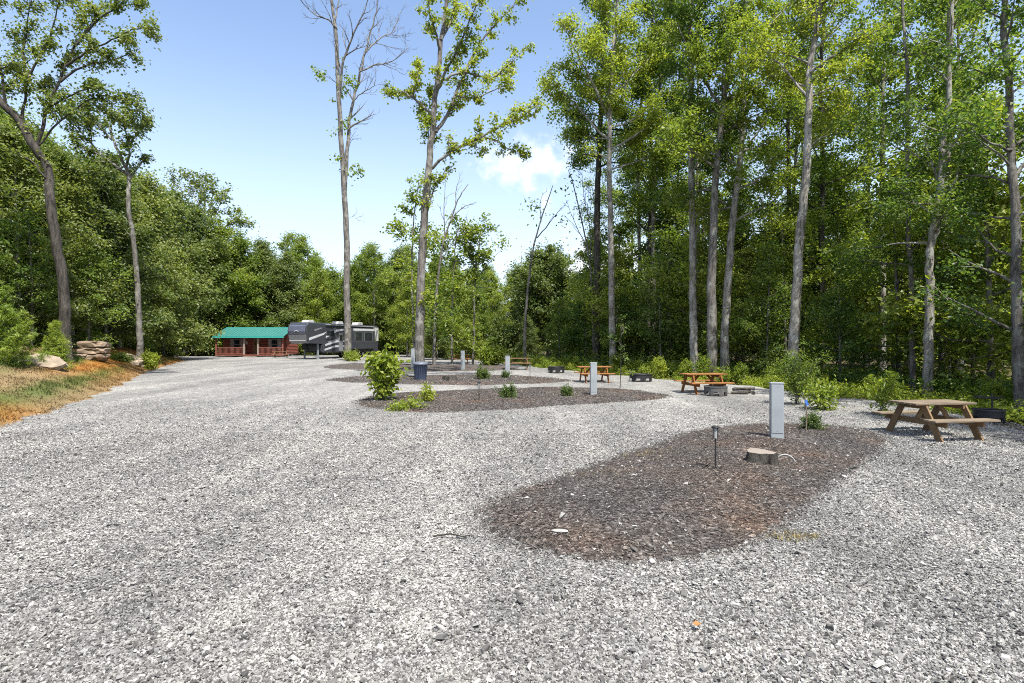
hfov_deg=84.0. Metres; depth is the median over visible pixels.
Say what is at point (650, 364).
weedy shrub
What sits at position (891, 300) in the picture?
broadleaf tree
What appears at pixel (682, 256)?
broadleaf tree
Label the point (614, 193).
tall tree
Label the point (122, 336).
understory tree
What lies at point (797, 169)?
tall tree
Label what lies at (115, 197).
full tree
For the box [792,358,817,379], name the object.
weedy shrub
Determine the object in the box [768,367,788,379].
weedy shrub
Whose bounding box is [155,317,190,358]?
full tree
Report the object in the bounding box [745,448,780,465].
tree stump
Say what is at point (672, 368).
weedy shrub
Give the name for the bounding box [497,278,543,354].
full tree
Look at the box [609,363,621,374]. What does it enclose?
weedy shrub
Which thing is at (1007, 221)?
understory tree
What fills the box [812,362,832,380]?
weedy shrub
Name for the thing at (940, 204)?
grey bark tree
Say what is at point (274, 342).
window
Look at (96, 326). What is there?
understory tree
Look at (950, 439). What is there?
gravel stones
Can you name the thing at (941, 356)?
tall tree
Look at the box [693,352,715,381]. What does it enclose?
weedy shrub
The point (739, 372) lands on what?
weedy shrub
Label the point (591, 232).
tree
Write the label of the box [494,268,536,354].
full tree
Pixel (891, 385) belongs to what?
tall weed
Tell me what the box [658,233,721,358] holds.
full tree
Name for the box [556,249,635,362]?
understory tree
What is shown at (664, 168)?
brown bark tree
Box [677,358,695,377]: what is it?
weedy shrub
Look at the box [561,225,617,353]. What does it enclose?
broadleaf tree
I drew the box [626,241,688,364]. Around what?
understory tree
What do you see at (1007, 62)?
dark bark tree
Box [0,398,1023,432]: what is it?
gravel stones
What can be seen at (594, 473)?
straw
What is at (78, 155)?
broadleaf tree
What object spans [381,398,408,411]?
weed
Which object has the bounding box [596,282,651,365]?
understory tree
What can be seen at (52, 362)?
rock slab
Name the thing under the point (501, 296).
broadleaf tree
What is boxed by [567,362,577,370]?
weedy shrub
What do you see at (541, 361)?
weedy shrub
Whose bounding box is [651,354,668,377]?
weedy shrub
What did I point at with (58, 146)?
full tree
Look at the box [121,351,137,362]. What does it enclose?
grass clump
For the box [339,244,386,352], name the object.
broadleaf tree
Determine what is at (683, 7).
grey bark tree
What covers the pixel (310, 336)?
camper trailer
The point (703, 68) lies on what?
brown bark tree
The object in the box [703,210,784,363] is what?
broadleaf tree
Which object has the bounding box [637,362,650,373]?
weedy shrub
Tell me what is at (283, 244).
broadleaf tree
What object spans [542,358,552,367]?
weedy shrub
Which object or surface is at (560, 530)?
flat stone
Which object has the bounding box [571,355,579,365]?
weedy shrub
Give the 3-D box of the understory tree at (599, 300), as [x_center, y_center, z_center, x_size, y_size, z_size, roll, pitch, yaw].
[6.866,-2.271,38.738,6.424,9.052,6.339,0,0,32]
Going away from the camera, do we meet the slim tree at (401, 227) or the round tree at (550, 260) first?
the slim tree at (401, 227)
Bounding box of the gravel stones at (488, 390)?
[365,387,648,409]
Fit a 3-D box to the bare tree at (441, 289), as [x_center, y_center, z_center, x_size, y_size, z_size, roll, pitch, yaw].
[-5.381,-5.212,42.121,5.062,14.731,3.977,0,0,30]
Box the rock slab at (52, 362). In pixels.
[20,353,68,370]
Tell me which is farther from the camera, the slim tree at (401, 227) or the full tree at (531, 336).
the full tree at (531, 336)
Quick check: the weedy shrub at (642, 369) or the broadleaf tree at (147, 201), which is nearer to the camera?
the weedy shrub at (642, 369)
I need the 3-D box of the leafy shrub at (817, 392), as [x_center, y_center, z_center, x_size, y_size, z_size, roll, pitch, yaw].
[8.404,1.510,15.368,1.269,1.259,1.308,0,0,0]
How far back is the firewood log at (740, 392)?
19.75 m
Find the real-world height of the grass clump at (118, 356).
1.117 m
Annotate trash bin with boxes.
[413,361,427,379]
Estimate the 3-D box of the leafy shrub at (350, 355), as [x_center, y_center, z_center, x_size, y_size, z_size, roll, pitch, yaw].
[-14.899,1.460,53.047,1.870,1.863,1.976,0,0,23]
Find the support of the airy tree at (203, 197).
on the ground at (831, 363)
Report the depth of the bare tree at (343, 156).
54.84 m
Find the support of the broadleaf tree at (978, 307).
on the ground at (831, 363)
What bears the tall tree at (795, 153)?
on the ground at (831, 363)
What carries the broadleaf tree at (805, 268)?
on the ground at (831, 363)
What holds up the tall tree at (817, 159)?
on the ground at (831, 363)
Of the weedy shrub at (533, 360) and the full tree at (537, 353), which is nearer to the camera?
the weedy shrub at (533, 360)
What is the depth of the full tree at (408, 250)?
95.01 m
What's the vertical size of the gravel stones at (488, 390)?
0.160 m
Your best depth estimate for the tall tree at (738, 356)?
49.98 m
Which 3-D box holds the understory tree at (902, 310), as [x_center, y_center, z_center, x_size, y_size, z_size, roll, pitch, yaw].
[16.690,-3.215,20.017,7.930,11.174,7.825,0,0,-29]
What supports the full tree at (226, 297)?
on the ground at (831, 363)
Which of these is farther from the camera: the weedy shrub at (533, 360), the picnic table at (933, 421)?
the weedy shrub at (533, 360)
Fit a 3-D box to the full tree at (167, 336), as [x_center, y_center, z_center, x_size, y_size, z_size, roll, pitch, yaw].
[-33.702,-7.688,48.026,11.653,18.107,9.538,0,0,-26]
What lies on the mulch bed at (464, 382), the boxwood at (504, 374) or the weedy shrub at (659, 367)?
the boxwood at (504, 374)
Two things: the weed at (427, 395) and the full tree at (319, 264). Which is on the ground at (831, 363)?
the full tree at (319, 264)
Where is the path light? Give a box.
[711,426,719,467]
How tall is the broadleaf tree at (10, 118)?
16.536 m
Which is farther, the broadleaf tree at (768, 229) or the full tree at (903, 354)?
the full tree at (903, 354)
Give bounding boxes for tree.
[0,0,167,362]
[0,54,62,313]
[0,107,127,322]
[0,113,102,327]
[0,157,72,342]
[0,204,74,346]
[0,213,27,309]
[1,102,77,229]
[11,152,131,346]
[22,121,99,310]
[22,133,134,338]
[28,230,146,350]
[37,147,175,347]
[49,137,73,154]
[50,86,161,356]
[61,135,154,325]
[61,202,131,340]
[86,142,191,349]
[92,259,153,348]
[95,158,179,347]
[108,162,207,353]
[120,169,187,347]
[122,280,180,351]
[131,308,175,354]
[132,181,224,356]
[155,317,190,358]
[164,163,259,354]
[165,184,232,356]
[165,210,261,355]
[167,202,248,355]
[202,224,286,353]
[205,272,250,353]
[234,231,297,326]
[251,247,321,354]
[262,267,303,354]
[271,230,308,285]
[277,231,323,354]
[294,263,341,355]
[298,247,333,353]
[301,0,417,360]
[313,261,352,354]
[325,256,381,354]
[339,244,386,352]
[350,240,403,354]
[363,253,402,353]
[366,244,410,354]
[379,0,549,361]
[379,168,441,347]
[383,257,417,354]
[386,242,417,350]
[387,270,426,356]
[404,172,475,364]
[408,252,450,344]
[409,273,450,356]
[424,303,455,359]
[425,211,486,363]
[429,259,488,358]
[447,279,480,354]
[453,212,516,364]
[453,299,488,359]
[465,260,499,334]
[465,284,500,357]
[475,264,518,352]
[478,270,511,348]
[489,231,602,358]
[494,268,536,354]
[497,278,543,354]
[513,314,541,357]
[517,298,545,355]
[519,186,568,365]
[533,0,697,364]
[539,297,580,361]
[542,0,645,362]
[552,306,576,358]
[554,164,613,346]
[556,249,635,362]
[557,286,608,363]
[558,241,658,364]
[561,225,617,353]
[567,213,666,362]
[573,95,647,254]
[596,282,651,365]
[599,0,704,357]
[606,42,687,352]
[606,114,661,354]
[606,256,643,357]
[607,220,719,363]
[612,1,697,357]
[626,209,722,354]
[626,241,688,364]
[630,188,775,367]
[634,0,772,358]
[636,3,657,360]
[636,111,712,339]
[640,0,831,379]
[642,0,762,375]
[643,259,731,365]
[656,85,744,357]
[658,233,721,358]
[683,0,805,372]
[701,214,763,358]
[703,122,769,362]
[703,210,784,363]
[703,241,759,359]
[717,0,867,356]
[717,201,866,375]
[719,220,808,361]
[725,0,901,386]
[726,229,803,376]
[731,240,816,365]
[738,40,850,351]
[747,76,849,364]
[748,198,844,363]
[752,187,834,355]
[766,0,902,369]
[795,157,891,370]
[799,144,1009,380]
[799,273,897,383]
[806,204,871,364]
[807,0,972,370]
[812,21,931,369]
[824,0,1008,393]
[832,186,877,367]
[838,0,1010,397]
[840,178,904,368]
[841,78,1023,387]
[843,0,1023,391]
[848,161,985,374]
[852,163,932,359]
[865,192,1011,391]
[872,298,937,366]
[886,0,1023,371]
[890,142,1023,387]
[913,0,1023,419]
[918,142,1023,351]
[966,209,1023,380]
[969,208,1023,365]
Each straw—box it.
[563,467,632,477]
[604,447,678,461]
[736,529,833,542]
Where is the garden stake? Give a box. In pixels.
[804,396,807,430]
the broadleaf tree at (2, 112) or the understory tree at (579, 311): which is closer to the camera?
the broadleaf tree at (2, 112)
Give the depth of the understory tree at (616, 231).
41.86 m
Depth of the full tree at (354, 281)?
77.91 m
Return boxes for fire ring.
[548,366,564,372]
[629,373,652,381]
[704,385,727,395]
[971,394,1006,423]
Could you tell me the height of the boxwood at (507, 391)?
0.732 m
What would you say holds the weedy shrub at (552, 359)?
on the ground at (831, 363)
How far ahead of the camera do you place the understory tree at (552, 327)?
45.02 m
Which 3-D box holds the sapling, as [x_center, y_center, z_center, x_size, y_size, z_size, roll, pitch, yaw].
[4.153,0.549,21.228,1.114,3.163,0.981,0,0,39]
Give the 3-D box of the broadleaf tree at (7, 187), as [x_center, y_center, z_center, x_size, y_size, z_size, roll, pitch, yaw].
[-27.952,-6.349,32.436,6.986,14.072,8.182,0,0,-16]
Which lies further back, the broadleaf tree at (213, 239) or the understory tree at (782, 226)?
the broadleaf tree at (213, 239)
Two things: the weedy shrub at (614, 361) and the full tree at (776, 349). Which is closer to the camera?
the weedy shrub at (614, 361)
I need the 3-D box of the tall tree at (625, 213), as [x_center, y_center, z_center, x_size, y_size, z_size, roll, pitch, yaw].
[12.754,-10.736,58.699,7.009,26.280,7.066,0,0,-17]
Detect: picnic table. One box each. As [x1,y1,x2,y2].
[271,351,288,357]
[503,358,531,369]
[574,366,615,382]
[673,373,734,394]
[871,399,1000,441]
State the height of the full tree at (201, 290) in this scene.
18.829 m
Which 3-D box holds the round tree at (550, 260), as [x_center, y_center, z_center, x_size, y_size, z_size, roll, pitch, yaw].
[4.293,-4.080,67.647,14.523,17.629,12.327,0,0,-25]
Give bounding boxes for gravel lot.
[0,355,1023,682]
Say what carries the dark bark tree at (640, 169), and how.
on the ground at (831, 363)
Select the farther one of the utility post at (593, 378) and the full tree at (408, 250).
the full tree at (408, 250)
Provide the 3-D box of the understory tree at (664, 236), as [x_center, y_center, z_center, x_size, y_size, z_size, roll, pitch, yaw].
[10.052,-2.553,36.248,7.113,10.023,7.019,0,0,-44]
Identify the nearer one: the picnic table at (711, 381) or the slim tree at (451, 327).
the picnic table at (711, 381)
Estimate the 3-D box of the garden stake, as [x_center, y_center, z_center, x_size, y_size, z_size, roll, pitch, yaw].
[5.636,1.410,10.905,0.068,0.712,0.044,0,0,0]
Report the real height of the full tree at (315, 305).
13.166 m
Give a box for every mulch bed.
[324,363,518,370]
[329,374,569,384]
[359,387,666,412]
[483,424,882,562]
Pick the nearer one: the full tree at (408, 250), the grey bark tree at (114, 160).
the grey bark tree at (114, 160)
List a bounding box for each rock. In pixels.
[73,354,87,357]
[124,353,148,366]
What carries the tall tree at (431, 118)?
on the mulch bed at (464, 382)
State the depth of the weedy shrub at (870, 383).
20.77 m
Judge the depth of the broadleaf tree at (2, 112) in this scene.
34.40 m
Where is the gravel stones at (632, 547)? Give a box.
[481,423,878,567]
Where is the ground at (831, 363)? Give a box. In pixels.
[15,347,1023,430]
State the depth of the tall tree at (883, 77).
31.91 m
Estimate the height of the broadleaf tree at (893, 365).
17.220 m
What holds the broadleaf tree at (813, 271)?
on the ground at (831, 363)
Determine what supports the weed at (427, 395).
on the mulch bed at (634, 396)
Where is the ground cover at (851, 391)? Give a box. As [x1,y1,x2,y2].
[502,359,1023,428]
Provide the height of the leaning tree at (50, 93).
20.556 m
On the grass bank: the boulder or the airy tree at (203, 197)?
the boulder
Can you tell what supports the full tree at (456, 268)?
on the ground at (831, 363)
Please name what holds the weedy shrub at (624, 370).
on the ground at (831, 363)
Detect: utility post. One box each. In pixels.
[411,348,414,368]
[461,351,464,369]
[505,356,509,375]
[590,362,596,394]
[769,382,784,438]
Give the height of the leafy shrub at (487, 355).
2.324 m
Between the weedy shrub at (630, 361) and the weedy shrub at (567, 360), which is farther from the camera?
the weedy shrub at (567, 360)
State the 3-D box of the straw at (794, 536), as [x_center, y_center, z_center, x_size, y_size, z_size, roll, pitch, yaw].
[2.559,1.823,5.361,0.886,0.064,0.404,0,0,0]
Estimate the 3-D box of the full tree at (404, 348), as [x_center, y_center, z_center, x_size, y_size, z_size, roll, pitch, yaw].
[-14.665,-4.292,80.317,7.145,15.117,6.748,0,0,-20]
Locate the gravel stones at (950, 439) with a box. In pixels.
[0,430,1023,492]
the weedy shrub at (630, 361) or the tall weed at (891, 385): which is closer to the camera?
the tall weed at (891, 385)
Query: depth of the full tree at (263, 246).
78.72 m
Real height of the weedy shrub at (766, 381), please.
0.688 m
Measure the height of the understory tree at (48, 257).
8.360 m
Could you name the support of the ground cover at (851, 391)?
on the ground at (831, 363)
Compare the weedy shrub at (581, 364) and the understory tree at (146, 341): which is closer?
the weedy shrub at (581, 364)
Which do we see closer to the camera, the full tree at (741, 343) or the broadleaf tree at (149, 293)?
the broadleaf tree at (149, 293)
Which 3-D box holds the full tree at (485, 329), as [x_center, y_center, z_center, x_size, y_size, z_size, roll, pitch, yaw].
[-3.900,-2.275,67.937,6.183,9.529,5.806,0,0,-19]
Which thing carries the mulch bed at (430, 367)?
on the gravel lot
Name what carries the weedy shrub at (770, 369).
on the ground at (831, 363)
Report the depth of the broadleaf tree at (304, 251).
86.82 m
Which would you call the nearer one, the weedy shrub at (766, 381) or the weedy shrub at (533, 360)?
the weedy shrub at (766, 381)
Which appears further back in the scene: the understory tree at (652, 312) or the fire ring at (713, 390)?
the understory tree at (652, 312)
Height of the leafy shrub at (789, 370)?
2.054 m
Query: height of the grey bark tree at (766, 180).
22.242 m
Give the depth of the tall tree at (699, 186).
38.69 m
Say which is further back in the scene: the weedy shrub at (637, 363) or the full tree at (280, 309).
the full tree at (280, 309)
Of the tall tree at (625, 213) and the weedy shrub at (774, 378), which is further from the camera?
the tall tree at (625, 213)
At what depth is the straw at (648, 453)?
8.99 m
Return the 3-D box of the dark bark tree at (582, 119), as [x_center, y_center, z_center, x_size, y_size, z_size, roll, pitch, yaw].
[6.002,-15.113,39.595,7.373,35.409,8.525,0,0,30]
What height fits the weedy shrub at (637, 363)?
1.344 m
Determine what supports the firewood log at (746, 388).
on the firewood log
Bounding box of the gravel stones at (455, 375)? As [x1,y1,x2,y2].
[337,374,567,384]
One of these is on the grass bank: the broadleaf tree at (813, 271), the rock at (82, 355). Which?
the rock at (82, 355)
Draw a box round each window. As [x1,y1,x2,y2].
[233,339,239,348]
[271,339,277,348]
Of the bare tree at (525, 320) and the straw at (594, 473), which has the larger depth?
the bare tree at (525, 320)
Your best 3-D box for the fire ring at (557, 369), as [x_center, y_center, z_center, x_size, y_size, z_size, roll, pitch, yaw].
[2.600,1.654,33.500,1.020,0.352,1.020,0,0,35]
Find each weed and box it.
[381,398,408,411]
[402,392,430,410]
[417,382,437,400]
[864,371,904,415]
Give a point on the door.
(254, 340)
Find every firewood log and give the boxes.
[731,391,747,393]
[732,387,754,390]
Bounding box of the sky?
[0,0,1023,333]
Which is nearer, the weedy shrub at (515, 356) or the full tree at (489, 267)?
the weedy shrub at (515, 356)
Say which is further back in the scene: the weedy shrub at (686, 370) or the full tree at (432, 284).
the full tree at (432, 284)
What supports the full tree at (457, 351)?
on the ground at (831, 363)
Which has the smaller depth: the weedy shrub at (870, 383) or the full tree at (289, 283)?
the weedy shrub at (870, 383)
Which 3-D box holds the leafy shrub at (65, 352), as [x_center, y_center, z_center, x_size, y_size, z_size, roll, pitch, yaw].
[-19.164,0.643,23.999,1.207,1.293,1.055,0,0,20]
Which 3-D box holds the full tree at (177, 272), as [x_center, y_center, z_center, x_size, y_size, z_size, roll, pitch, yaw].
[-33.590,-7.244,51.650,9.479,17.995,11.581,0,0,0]
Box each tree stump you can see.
[441,376,456,380]
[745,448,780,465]
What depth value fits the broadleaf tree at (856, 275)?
52.92 m
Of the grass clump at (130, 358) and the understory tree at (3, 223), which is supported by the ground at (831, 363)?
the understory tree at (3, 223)
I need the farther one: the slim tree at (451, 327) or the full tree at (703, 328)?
the full tree at (703, 328)
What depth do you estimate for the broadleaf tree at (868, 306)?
33.44 m
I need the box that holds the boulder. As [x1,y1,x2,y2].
[76,341,111,360]
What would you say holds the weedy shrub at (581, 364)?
on the ground at (831, 363)
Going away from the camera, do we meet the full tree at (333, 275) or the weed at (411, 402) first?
the weed at (411, 402)
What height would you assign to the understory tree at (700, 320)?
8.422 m
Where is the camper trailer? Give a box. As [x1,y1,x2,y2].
[288,320,377,358]
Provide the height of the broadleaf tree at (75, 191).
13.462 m
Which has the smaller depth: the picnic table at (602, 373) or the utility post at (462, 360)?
the picnic table at (602, 373)
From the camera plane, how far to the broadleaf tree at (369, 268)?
77.71 m
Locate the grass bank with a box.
[0,346,182,428]
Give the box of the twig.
[433,533,471,536]
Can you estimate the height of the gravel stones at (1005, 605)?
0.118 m
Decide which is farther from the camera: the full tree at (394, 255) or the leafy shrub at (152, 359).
the full tree at (394, 255)
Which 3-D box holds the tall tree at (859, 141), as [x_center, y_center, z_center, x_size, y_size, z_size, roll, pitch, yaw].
[25.188,-9.782,39.723,8.284,24.672,8.096,0,0,-37]
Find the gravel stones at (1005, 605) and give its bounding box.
[0,587,1023,682]
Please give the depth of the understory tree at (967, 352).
22.18 m
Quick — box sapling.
[607,314,634,388]
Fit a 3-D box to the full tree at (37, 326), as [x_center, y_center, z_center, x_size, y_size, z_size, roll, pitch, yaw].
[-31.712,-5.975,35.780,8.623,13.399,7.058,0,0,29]
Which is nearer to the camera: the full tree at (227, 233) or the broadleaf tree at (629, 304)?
the broadleaf tree at (629, 304)
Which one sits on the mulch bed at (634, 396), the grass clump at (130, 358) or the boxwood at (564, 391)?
the boxwood at (564, 391)
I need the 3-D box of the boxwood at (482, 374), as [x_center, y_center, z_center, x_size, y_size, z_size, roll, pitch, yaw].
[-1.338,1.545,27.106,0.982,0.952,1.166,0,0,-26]
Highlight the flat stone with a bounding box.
[551,529,567,532]
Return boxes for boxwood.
[473,364,493,378]
[493,381,517,397]
[500,369,511,377]
[558,383,577,395]
[797,409,828,429]
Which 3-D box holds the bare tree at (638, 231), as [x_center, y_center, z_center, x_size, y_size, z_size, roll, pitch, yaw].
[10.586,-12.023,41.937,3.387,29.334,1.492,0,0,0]
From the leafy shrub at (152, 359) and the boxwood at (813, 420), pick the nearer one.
the boxwood at (813, 420)
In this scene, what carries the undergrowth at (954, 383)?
on the ground at (831, 363)
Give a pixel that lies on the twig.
(450, 534)
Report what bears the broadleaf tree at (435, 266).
on the ground at (831, 363)
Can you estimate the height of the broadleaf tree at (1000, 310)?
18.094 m
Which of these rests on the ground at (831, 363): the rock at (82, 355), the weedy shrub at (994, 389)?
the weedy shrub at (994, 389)
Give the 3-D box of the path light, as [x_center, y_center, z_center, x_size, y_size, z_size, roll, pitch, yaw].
[2.799,1.480,7.825,0.110,0.634,0.110,0,0,0]
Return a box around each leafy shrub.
[42,342,78,366]
[137,347,161,369]
[342,348,363,360]
[353,339,411,399]
[475,342,510,364]
[771,336,837,404]
[797,374,847,410]
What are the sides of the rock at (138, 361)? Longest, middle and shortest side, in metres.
1.711 x 1.088 x 0.714 m
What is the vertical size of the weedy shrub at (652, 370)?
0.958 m
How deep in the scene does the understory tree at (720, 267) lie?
32.07 m
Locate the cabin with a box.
[212,327,297,356]
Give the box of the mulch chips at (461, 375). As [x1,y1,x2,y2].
[325,374,570,385]
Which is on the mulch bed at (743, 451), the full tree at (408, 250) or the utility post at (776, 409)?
the utility post at (776, 409)
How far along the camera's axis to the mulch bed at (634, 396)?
17.29 m
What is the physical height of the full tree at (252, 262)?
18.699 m
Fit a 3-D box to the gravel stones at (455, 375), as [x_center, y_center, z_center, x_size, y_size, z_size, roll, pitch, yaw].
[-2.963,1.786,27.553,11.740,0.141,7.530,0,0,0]
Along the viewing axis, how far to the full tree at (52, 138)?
42.89 m
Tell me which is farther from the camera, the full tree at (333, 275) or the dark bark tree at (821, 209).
the full tree at (333, 275)
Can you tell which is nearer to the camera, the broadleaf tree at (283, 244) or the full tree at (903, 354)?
the full tree at (903, 354)
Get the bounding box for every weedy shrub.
[511,352,518,364]
[529,355,537,364]
[539,356,545,367]
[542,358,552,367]
[547,354,561,364]
[562,356,570,364]
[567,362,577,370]
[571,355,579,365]
[576,360,589,371]
[606,351,621,366]
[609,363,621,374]
[616,365,627,373]
[623,357,634,371]
[624,355,649,372]
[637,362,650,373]
[644,362,661,376]
[646,357,653,370]
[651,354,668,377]
[664,360,680,376]
[672,364,694,377]
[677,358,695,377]
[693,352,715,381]
[712,363,731,381]
[730,360,747,384]
[761,361,782,381]
[762,374,772,388]
[763,372,789,387]
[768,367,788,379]
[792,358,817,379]
[809,372,839,390]
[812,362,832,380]
[863,373,879,389]
[974,374,1011,405]
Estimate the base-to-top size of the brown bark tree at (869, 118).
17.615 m
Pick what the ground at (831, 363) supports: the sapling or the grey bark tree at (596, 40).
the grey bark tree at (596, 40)
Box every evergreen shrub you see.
[0,282,51,366]
[36,319,78,369]
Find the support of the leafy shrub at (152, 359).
on the grass bank
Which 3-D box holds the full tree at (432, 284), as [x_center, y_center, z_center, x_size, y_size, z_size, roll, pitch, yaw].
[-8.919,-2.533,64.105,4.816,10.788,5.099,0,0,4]
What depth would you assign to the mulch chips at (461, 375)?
26.64 m
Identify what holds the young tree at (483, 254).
on the ground at (831, 363)
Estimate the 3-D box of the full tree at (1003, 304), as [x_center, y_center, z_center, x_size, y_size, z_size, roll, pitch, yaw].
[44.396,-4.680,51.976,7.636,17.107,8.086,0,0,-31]
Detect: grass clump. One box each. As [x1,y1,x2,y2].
[110,352,128,360]
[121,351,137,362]
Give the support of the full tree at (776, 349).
on the ground at (831, 363)
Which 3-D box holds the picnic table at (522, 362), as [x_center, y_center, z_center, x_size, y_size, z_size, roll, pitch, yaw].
[0.350,1.464,37.500,1.790,0.752,1.670,0,0,-3]
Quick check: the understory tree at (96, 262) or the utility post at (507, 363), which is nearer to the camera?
the utility post at (507, 363)
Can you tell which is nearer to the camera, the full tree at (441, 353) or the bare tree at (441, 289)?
the bare tree at (441, 289)
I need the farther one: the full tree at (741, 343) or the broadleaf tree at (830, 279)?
the full tree at (741, 343)
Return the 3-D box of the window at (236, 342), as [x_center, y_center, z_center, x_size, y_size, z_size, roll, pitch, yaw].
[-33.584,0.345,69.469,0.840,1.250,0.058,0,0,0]
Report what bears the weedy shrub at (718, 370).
on the ground at (831, 363)
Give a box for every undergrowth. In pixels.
[0,336,76,346]
[529,353,1012,405]
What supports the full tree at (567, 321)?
on the ground at (831, 363)
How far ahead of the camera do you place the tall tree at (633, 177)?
44.33 m
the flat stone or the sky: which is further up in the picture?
the sky
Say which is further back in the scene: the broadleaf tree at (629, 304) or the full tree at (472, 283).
the full tree at (472, 283)
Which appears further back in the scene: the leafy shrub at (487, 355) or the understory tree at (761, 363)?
the leafy shrub at (487, 355)
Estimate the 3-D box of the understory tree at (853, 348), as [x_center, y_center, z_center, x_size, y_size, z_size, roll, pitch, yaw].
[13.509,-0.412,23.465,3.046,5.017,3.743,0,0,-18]
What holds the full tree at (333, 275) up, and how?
on the ground at (831, 363)
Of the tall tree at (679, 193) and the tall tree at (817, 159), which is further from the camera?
the tall tree at (679, 193)
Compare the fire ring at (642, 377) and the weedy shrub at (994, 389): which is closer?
the weedy shrub at (994, 389)
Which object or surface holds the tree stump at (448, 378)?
on the mulch bed at (464, 382)
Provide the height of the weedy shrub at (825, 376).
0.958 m
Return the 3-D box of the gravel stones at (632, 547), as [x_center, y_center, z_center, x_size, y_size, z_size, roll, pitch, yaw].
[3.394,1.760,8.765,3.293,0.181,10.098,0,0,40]
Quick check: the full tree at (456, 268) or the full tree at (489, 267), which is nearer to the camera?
the full tree at (456, 268)
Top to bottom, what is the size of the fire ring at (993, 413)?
0.620 m
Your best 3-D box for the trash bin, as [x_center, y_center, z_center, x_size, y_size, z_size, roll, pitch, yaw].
[-4.307,1.383,26.785,0.805,0.895,0.742,0,0,-9]
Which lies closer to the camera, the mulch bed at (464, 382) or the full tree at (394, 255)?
the mulch bed at (464, 382)
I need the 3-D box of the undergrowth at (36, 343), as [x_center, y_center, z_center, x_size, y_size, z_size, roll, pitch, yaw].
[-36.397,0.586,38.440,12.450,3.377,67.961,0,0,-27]
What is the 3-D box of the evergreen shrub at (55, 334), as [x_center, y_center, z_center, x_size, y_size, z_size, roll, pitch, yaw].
[-18.777,0.174,23.503,1.649,2.389,1.302,0,0,0]
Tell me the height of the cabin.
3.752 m
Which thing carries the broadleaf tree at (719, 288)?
on the ground at (831, 363)
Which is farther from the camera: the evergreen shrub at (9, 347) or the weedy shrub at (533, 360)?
the weedy shrub at (533, 360)
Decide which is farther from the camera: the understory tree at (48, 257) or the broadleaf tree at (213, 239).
the broadleaf tree at (213, 239)
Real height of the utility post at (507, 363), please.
1.090 m
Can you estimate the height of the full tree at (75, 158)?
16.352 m
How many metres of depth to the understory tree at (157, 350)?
53.51 m
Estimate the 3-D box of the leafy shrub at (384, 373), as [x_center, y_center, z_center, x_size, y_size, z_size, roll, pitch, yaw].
[-3.825,0.932,17.405,1.431,1.999,1.554,0,0,21]
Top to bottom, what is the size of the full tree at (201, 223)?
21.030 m
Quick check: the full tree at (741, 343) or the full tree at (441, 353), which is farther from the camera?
the full tree at (741, 343)
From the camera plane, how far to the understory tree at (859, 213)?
23.75 m
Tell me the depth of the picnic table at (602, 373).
25.85 m
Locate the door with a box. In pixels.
[253,338,259,353]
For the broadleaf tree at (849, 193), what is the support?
on the ground at (831, 363)
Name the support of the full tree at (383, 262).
on the ground at (831, 363)
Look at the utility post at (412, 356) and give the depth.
36.64 m
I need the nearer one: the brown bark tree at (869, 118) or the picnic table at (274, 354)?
the brown bark tree at (869, 118)
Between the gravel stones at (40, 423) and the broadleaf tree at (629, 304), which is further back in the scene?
the broadleaf tree at (629, 304)
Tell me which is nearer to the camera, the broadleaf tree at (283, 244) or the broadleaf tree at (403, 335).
the broadleaf tree at (403, 335)
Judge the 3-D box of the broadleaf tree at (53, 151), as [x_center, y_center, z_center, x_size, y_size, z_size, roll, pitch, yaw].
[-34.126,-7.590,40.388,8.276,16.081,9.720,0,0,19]
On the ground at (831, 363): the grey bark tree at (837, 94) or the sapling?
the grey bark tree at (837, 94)
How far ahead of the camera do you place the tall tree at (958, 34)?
34.58 m

